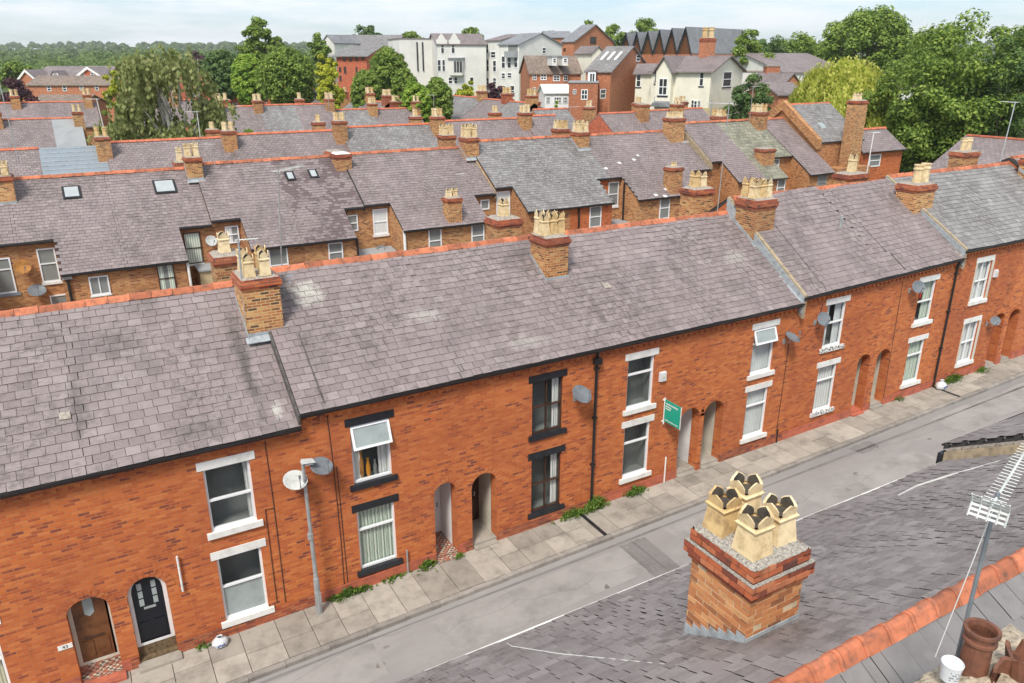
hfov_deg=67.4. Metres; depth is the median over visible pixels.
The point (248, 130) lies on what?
shrub
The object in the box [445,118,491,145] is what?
terraced house
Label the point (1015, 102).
tv aerial
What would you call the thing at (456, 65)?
bay window
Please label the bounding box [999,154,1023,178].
terraced house
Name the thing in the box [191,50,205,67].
tree
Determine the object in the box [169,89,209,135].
terraced house
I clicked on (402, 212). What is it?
terraced house
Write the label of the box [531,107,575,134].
terraced house
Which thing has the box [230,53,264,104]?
tree
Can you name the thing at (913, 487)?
roof cable
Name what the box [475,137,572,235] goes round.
terraced house
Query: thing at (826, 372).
window
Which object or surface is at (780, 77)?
house
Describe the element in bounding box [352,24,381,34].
tree
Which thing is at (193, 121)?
shrub
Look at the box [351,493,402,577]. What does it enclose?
window
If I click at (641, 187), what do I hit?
terraced house
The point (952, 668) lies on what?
tub
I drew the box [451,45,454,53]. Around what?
window
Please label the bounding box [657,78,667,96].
window
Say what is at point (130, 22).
sky
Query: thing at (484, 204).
window
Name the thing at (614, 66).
brick house
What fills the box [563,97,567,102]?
window
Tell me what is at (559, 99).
window
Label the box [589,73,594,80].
window
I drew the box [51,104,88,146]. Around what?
terraced house
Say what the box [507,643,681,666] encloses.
roof cable
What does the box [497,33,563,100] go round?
villa
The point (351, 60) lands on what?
apartment block
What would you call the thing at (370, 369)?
terraced house
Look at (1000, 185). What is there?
terraced house
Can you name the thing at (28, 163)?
terraced house
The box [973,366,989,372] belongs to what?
weed clump
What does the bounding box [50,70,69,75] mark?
dormer
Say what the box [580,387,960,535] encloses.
pavement drain channel
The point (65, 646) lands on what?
house number plate
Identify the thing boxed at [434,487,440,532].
door
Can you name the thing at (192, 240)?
window
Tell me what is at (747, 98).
tree
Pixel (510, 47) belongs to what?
balcony door
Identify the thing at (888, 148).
annexe
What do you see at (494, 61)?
window
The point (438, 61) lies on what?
window
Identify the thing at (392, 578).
weed clump
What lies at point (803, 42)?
tree
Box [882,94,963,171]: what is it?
tree
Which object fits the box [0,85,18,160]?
tv aerial
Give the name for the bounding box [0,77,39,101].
tree
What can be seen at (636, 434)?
window
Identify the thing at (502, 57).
window
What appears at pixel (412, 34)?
tree
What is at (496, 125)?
terraced house
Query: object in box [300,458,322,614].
lamp post
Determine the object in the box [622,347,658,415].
window
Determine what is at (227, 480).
window
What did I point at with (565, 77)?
window
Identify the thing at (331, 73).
tree
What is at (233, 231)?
window
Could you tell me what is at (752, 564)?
terraced house
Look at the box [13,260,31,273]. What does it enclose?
satellite dish
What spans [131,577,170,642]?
door
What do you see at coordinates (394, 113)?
terraced house
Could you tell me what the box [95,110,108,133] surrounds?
shrub
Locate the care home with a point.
(95, 85)
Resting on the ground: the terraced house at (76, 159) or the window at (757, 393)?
the terraced house at (76, 159)
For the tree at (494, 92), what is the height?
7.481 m
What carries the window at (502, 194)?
in the terraced house at (515, 173)
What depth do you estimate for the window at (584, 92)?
101.68 m
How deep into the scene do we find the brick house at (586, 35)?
150.02 m
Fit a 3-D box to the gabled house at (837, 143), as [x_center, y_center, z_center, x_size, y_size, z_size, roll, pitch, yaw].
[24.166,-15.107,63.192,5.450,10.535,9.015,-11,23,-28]
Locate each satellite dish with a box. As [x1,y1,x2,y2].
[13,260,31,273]
[27,284,46,295]
[206,235,216,245]
[283,470,307,489]
[310,457,332,474]
[572,385,591,402]
[782,331,800,343]
[813,312,829,325]
[908,280,924,292]
[985,316,1000,325]
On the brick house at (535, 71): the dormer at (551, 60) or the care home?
the dormer at (551, 60)
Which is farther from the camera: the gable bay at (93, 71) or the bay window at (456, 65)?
the gable bay at (93, 71)
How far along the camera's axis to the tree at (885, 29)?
135.45 m
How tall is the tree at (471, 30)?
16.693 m
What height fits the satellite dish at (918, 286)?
0.561 m
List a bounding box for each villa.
[387,38,432,85]
[429,33,487,98]
[484,34,517,91]
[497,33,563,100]
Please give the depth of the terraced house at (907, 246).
30.60 m
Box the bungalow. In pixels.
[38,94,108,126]
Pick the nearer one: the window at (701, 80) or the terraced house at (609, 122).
the terraced house at (609, 122)
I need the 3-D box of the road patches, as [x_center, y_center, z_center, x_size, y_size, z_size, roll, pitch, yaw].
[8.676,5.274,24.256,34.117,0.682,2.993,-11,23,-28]
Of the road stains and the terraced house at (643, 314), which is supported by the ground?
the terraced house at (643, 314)
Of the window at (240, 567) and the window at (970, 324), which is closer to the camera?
the window at (240, 567)
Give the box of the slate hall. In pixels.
[735,53,834,82]
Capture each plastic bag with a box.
[212,634,227,648]
[934,379,947,389]
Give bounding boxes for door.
[71,598,114,661]
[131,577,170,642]
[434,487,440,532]
[472,477,478,519]
[508,45,517,50]
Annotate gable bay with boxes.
[17,69,47,101]
[75,67,109,75]
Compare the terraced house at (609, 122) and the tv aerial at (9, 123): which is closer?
the tv aerial at (9, 123)
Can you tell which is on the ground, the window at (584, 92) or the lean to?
the lean to
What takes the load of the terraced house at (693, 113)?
on the ground
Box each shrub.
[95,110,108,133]
[190,112,206,135]
[243,128,252,132]
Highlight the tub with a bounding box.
[940,655,964,682]
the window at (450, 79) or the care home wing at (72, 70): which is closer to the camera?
the window at (450, 79)
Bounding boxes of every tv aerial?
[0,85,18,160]
[96,98,103,126]
[235,238,257,333]
[273,165,300,265]
[716,102,733,211]
[866,132,879,172]
[935,443,1023,657]
[1000,101,1019,161]
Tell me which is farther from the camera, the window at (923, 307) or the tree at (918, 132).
the tree at (918, 132)
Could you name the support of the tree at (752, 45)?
on the ground
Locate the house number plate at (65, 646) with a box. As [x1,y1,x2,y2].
[57,642,72,651]
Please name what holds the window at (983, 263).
in the terraced house at (982, 235)
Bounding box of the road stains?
[376,438,931,667]
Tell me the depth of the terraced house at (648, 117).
73.45 m
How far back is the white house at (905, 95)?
115.15 m
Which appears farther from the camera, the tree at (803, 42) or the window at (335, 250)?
the tree at (803, 42)
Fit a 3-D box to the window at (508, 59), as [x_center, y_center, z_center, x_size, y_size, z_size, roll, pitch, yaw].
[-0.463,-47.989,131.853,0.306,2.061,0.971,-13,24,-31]
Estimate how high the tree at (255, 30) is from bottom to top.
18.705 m
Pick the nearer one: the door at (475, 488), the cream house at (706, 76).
the door at (475, 488)
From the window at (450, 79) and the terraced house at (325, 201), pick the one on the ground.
the terraced house at (325, 201)
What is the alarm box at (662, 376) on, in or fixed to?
attached to the terraced house at (643, 314)
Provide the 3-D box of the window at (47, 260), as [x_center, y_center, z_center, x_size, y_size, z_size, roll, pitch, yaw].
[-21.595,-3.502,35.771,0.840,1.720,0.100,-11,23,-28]
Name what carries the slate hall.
on the ground
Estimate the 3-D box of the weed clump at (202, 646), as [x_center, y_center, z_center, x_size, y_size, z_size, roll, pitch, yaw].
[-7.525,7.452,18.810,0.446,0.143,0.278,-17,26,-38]
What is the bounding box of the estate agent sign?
[661,398,681,429]
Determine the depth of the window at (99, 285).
35.36 m
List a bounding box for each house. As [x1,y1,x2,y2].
[0,89,21,118]
[0,112,55,148]
[0,147,42,176]
[0,160,130,306]
[0,203,29,310]
[0,303,132,682]
[17,101,65,117]
[39,127,112,175]
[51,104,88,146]
[59,231,314,674]
[63,88,102,145]
[104,142,214,292]
[108,138,173,170]
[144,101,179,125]
[168,121,237,161]
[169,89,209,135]
[180,76,207,98]
[198,158,305,266]
[212,93,267,135]
[230,244,465,602]
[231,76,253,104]
[234,131,294,159]
[251,94,303,131]
[271,151,365,261]
[285,112,348,156]
[293,92,334,129]
[309,81,349,108]
[324,149,448,250]
[335,97,378,125]
[343,87,381,108]
[345,124,400,151]
[363,89,402,107]
[375,95,423,124]
[389,108,445,148]
[395,471,887,682]
[402,198,599,551]
[407,123,495,244]
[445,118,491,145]
[451,85,487,119]
[460,87,514,118]
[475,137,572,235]
[480,104,532,138]
[498,89,540,117]
[519,55,582,108]
[526,120,614,229]
[529,221,716,502]
[530,114,557,135]
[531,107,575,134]
[542,31,570,43]
[560,24,615,55]
[582,100,647,133]
[584,46,645,114]
[589,131,684,221]
[593,516,1023,682]
[629,111,711,216]
[631,96,669,129]
[641,170,805,469]
[647,27,746,115]
[668,96,709,121]
[684,120,766,207]
[708,177,894,439]
[709,103,792,190]
[746,82,796,110]
[749,72,799,89]
[767,117,835,189]
[768,92,870,184]
[796,440,1023,521]
[816,154,965,409]
[884,163,1023,383]
[892,80,914,99]
[931,134,1023,169]
[941,412,1023,448]
[947,137,1023,363]
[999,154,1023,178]
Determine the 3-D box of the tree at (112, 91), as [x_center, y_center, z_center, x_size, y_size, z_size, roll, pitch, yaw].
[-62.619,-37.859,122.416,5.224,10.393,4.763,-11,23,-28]
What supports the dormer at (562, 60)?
on the brick house at (535, 71)
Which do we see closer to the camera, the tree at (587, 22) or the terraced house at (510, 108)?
the terraced house at (510, 108)
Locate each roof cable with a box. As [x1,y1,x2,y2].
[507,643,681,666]
[898,454,1021,495]
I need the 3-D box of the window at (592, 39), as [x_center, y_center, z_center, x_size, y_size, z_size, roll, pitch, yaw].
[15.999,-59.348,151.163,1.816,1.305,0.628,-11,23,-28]
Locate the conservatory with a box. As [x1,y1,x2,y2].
[537,84,568,107]
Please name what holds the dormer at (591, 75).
on the brick extension
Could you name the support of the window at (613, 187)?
in the terraced house at (641, 187)
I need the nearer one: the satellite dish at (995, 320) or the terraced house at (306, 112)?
the satellite dish at (995, 320)
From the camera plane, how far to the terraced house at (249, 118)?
77.24 m
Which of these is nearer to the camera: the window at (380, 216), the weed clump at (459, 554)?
the weed clump at (459, 554)
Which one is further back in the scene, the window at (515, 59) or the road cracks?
the window at (515, 59)
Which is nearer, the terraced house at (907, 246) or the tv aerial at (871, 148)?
the terraced house at (907, 246)
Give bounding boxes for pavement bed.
[130,588,405,682]
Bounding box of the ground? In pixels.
[0,45,1023,646]
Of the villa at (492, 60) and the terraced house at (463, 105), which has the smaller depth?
the terraced house at (463, 105)
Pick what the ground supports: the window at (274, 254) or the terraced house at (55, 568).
the terraced house at (55, 568)
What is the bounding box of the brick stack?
[763,65,781,73]
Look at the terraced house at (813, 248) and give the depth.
28.24 m
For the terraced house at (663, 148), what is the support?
on the ground
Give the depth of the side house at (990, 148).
51.48 m
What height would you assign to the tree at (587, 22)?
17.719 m
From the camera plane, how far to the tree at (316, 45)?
167.20 m
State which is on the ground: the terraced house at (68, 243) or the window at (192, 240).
the terraced house at (68, 243)
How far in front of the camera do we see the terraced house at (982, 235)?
32.35 m
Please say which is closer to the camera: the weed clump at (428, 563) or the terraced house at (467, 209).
the weed clump at (428, 563)
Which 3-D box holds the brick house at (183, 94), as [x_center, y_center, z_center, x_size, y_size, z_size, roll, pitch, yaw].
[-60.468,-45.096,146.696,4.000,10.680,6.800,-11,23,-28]
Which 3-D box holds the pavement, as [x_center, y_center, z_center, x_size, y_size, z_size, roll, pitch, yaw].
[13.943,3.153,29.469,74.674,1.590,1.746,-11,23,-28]
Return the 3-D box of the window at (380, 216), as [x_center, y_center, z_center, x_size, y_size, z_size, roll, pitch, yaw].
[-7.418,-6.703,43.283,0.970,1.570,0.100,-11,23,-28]
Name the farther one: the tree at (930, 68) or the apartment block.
the apartment block
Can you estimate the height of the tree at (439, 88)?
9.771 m
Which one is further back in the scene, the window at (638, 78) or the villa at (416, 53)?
the villa at (416, 53)
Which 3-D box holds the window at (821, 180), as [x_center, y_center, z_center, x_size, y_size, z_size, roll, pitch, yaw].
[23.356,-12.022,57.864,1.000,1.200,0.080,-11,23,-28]
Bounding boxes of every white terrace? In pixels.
[323,35,360,81]
[351,35,402,46]
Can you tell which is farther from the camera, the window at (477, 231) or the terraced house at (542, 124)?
the terraced house at (542, 124)
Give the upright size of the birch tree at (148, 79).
15.783 m
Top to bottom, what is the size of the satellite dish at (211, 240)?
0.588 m
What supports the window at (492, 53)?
in the villa at (492, 60)
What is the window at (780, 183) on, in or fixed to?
in the terraced house at (768, 155)
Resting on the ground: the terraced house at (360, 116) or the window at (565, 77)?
the terraced house at (360, 116)
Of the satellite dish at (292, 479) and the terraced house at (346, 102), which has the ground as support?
the terraced house at (346, 102)
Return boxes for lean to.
[359,246,395,255]
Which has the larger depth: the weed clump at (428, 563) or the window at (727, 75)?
the window at (727, 75)
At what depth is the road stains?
20.83 m
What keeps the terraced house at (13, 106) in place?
on the ground
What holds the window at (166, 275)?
in the terraced house at (163, 221)
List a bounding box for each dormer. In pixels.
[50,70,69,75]
[547,56,557,65]
[557,56,568,65]
[587,70,596,80]
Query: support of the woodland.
on the ground
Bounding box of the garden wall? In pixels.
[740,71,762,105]
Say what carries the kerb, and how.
on the road
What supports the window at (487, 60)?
in the villa at (492, 60)
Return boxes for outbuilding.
[611,219,628,223]
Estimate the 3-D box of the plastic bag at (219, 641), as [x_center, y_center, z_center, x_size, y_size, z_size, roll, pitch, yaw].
[-7.174,7.340,18.828,0.401,0.295,0.325,-11,23,-28]
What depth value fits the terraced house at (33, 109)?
82.57 m
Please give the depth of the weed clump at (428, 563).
21.54 m
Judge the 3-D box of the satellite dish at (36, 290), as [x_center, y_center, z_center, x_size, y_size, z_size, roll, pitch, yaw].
[-21.995,-2.313,35.542,0.618,0.604,0.716,6,21,17]
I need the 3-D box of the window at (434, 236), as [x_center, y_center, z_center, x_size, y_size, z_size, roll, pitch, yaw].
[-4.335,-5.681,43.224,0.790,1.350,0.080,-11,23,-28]
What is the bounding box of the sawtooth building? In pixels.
[621,27,746,63]
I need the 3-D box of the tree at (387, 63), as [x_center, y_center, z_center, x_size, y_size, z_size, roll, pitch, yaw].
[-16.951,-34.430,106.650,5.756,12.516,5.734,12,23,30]
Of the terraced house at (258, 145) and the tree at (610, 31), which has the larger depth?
the tree at (610, 31)
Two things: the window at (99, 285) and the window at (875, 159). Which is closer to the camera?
the window at (99, 285)
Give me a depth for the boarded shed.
38.22 m
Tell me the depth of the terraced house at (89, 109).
84.14 m
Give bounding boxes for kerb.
[228,372,1023,682]
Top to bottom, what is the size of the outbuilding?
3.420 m
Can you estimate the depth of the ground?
158.29 m
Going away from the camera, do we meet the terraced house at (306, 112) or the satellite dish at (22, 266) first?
the satellite dish at (22, 266)
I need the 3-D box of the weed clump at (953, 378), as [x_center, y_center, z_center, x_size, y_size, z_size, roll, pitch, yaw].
[18.883,1.572,32.674,2.587,0.412,0.512,-11,23,-28]
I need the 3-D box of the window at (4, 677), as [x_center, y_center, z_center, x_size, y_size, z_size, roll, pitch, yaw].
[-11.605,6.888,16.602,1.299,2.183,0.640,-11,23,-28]
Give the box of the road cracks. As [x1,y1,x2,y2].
[259,385,1023,682]
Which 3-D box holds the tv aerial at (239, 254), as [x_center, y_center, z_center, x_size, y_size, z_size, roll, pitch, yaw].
[-6.452,-1.350,19.016,0.568,2.452,0.350,0,20,1]
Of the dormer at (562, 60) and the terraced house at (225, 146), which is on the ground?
the terraced house at (225, 146)
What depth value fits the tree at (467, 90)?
103.77 m
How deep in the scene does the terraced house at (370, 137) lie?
60.67 m
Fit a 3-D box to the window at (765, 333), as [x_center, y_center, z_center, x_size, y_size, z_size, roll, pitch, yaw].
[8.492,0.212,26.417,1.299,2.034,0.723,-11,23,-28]
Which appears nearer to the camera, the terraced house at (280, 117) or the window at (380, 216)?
the window at (380, 216)
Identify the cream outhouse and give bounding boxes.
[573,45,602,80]
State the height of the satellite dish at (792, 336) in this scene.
0.600 m
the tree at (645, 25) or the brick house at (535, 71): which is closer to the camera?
the brick house at (535, 71)
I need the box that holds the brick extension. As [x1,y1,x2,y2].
[568,80,598,120]
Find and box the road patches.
[272,382,1023,682]
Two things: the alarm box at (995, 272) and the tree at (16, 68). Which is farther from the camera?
the tree at (16, 68)
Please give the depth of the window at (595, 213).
48.27 m
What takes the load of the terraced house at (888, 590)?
on the ground
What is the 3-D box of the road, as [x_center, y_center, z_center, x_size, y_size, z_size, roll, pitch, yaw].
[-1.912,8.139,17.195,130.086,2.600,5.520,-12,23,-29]
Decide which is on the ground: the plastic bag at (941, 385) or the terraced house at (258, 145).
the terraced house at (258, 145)
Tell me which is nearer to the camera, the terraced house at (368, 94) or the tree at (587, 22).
the terraced house at (368, 94)
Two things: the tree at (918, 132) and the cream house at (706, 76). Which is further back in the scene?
the cream house at (706, 76)
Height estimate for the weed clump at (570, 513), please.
0.332 m
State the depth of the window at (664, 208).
50.91 m
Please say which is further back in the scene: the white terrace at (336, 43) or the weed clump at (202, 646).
the white terrace at (336, 43)
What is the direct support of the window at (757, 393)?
in the terraced house at (745, 293)
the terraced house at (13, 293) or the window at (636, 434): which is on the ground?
the terraced house at (13, 293)
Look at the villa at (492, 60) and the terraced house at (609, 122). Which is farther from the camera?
the villa at (492, 60)
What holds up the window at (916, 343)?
in the terraced house at (907, 246)
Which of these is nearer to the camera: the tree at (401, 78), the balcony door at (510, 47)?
the tree at (401, 78)
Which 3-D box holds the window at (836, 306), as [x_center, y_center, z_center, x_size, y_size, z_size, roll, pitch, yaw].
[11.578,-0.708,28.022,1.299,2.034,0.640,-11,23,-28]
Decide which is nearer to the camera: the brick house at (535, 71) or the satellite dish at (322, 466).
the satellite dish at (322, 466)
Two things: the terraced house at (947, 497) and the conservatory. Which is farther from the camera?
the conservatory
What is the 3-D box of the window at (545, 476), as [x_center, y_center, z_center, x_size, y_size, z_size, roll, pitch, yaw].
[0.906,4.135,23.258,1.299,2.183,0.640,-11,23,-28]
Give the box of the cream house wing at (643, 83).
[633,63,655,103]
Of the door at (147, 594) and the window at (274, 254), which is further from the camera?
the window at (274, 254)
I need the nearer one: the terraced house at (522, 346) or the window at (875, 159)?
the terraced house at (522, 346)
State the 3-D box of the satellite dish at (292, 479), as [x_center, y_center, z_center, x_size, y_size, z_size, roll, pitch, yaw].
[-5.216,3.400,18.520,0.525,0.574,0.582,3,20,7]
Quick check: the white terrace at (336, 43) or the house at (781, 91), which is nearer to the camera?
the house at (781, 91)
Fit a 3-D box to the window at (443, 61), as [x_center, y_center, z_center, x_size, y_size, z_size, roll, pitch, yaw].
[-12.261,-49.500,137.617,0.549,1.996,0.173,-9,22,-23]
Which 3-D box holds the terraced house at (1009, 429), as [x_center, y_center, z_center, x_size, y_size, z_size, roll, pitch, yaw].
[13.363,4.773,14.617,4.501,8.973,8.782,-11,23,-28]
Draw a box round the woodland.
[0,37,999,81]
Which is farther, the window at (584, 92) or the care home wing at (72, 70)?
the care home wing at (72, 70)
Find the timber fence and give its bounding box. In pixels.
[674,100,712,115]
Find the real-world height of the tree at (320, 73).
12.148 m
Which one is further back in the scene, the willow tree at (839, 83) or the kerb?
the willow tree at (839, 83)
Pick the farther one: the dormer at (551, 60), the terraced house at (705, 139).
the dormer at (551, 60)
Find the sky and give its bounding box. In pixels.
[0,0,1023,48]
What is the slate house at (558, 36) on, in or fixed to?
on the ground
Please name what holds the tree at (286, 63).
on the ground
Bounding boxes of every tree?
[0,61,32,101]
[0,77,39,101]
[86,43,239,145]
[101,70,127,112]
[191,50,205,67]
[201,49,236,102]
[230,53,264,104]
[234,16,284,103]
[254,45,319,103]
[307,32,333,71]
[314,53,338,95]
[315,67,345,108]
[349,69,381,107]
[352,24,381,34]
[368,46,407,89]
[390,68,417,103]
[401,31,423,37]
[401,81,432,122]
[425,76,453,119]
[455,80,473,95]
[461,27,483,36]
[486,82,502,98]
[584,19,592,24]
[605,23,624,45]
[630,18,658,32]
[723,72,773,118]
[730,29,776,65]
[754,34,798,52]
[775,31,827,59]
[788,55,902,156]
[815,4,921,76]
[859,6,1023,162]
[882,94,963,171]
[966,25,1023,137]
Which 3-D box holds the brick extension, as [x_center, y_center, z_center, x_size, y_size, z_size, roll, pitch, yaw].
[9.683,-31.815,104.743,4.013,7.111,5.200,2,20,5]
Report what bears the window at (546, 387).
in the terraced house at (522, 346)
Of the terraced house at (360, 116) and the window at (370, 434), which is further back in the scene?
the terraced house at (360, 116)
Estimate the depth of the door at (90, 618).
17.70 m
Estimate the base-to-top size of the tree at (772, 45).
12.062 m
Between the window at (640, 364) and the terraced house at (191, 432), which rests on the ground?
the terraced house at (191, 432)
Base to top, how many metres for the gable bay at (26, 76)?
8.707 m
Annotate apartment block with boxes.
[331,45,386,99]
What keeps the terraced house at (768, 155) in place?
on the ground
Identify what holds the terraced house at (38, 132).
on the ground
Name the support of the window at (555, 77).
in the brick house at (535, 71)
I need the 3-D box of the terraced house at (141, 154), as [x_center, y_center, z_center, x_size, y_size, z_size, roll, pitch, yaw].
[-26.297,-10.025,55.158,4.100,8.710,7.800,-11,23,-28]
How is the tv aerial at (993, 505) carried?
attached to the terraced house at (888, 590)
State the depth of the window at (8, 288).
35.10 m
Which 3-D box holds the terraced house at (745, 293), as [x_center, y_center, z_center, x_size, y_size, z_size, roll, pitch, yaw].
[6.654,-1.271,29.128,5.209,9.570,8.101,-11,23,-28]
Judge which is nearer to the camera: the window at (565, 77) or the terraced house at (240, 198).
the terraced house at (240, 198)
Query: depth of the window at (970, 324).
33.02 m
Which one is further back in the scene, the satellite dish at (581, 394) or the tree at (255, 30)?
the tree at (255, 30)
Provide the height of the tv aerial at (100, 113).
3.204 m
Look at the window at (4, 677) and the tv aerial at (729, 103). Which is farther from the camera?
the tv aerial at (729, 103)
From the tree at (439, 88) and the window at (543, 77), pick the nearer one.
the tree at (439, 88)
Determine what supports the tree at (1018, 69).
on the ground
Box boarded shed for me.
[194,263,212,284]
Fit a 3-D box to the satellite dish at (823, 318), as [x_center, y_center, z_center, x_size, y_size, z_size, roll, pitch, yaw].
[10.870,-0.752,26.890,0.548,0.561,0.469,10,22,25]
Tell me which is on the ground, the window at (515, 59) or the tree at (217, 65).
the tree at (217, 65)
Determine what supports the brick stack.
on the house at (780, 77)
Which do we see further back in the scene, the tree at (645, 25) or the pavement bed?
the tree at (645, 25)
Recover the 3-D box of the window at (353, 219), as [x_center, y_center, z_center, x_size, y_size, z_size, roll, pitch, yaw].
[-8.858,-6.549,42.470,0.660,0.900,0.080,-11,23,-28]
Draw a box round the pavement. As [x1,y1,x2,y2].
[119,355,1023,682]
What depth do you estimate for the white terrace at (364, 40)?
181.11 m
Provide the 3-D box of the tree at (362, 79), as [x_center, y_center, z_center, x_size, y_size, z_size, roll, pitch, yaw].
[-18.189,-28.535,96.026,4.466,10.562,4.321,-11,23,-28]
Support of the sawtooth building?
on the ground
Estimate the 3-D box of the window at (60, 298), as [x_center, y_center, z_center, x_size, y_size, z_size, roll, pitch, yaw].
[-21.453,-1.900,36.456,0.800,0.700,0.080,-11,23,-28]
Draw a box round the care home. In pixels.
[25,76,130,120]
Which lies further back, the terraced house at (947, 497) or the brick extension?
the brick extension
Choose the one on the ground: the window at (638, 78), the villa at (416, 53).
the villa at (416, 53)
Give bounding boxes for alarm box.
[659,371,666,381]
[992,269,998,276]
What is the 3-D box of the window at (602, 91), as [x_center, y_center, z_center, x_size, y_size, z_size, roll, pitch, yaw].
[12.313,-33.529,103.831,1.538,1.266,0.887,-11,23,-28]
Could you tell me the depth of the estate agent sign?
24.28 m
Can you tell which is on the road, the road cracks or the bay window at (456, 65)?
the road cracks
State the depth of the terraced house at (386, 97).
88.66 m
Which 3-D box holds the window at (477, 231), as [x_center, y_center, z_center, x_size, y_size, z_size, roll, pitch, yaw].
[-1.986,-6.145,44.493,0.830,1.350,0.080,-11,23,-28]
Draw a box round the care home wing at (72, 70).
[43,66,116,75]
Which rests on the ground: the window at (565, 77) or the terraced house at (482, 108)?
the terraced house at (482, 108)
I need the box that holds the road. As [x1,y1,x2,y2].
[250,377,1023,682]
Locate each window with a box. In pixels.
[0,257,20,297]
[0,620,10,682]
[36,247,62,285]
[49,294,66,303]
[88,275,111,297]
[156,265,176,289]
[183,231,203,265]
[196,450,263,540]
[210,538,274,628]
[224,225,239,243]
[268,248,288,266]
[328,242,343,258]
[344,409,397,491]
[347,215,358,230]
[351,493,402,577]
[372,208,389,236]
[428,229,441,246]
[437,60,440,70]
[442,60,444,70]
[448,58,464,74]
[448,77,452,83]
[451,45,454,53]
[471,224,483,241]
[480,199,488,209]
[486,59,488,70]
[490,51,495,57]
[493,60,495,71]
[496,191,509,213]
[501,56,504,68]
[507,58,510,68]
[510,85,514,91]
[514,58,517,67]
[528,368,567,442]
[528,444,565,519]
[540,75,546,79]
[553,75,559,80]
[554,97,561,102]
[563,75,567,80]
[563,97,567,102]
[581,89,587,99]
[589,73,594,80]
[589,206,601,227]
[590,37,595,43]
[600,89,605,98]
[608,181,618,207]
[619,414,654,484]
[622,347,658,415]
[635,75,640,87]
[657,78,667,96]
[659,198,669,218]
[698,73,703,86]
[722,71,731,87]
[739,380,772,444]
[747,318,780,380]
[776,179,785,190]
[810,357,840,417]
[817,175,826,185]
[819,295,850,353]
[869,154,880,166]
[899,333,928,388]
[911,274,940,327]
[954,315,982,367]
[967,254,995,305]
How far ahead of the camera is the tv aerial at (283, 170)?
20.57 m
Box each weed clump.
[195,641,211,651]
[322,583,377,602]
[382,571,412,583]
[417,557,436,574]
[455,552,465,558]
[551,506,587,523]
[577,495,611,517]
[622,484,648,496]
[935,373,967,386]
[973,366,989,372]
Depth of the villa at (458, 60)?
138.40 m
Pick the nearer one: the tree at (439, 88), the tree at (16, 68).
the tree at (439, 88)
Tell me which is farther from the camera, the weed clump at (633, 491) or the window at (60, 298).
the window at (60, 298)
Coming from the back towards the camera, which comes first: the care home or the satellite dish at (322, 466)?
the care home
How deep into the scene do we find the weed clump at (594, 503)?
24.05 m
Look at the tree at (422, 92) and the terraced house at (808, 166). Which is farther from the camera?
the tree at (422, 92)
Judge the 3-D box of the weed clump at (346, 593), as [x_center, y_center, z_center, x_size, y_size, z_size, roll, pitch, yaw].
[-4.294,6.694,20.434,1.580,0.308,0.445,-11,23,-28]
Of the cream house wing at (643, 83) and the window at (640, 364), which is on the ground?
the cream house wing at (643, 83)
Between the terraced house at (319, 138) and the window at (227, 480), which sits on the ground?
the terraced house at (319, 138)
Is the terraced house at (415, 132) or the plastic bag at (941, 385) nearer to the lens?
the plastic bag at (941, 385)
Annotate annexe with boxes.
[859,127,909,180]
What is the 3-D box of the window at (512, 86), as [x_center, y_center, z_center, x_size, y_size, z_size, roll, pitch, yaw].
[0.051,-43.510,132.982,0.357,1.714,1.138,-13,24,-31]

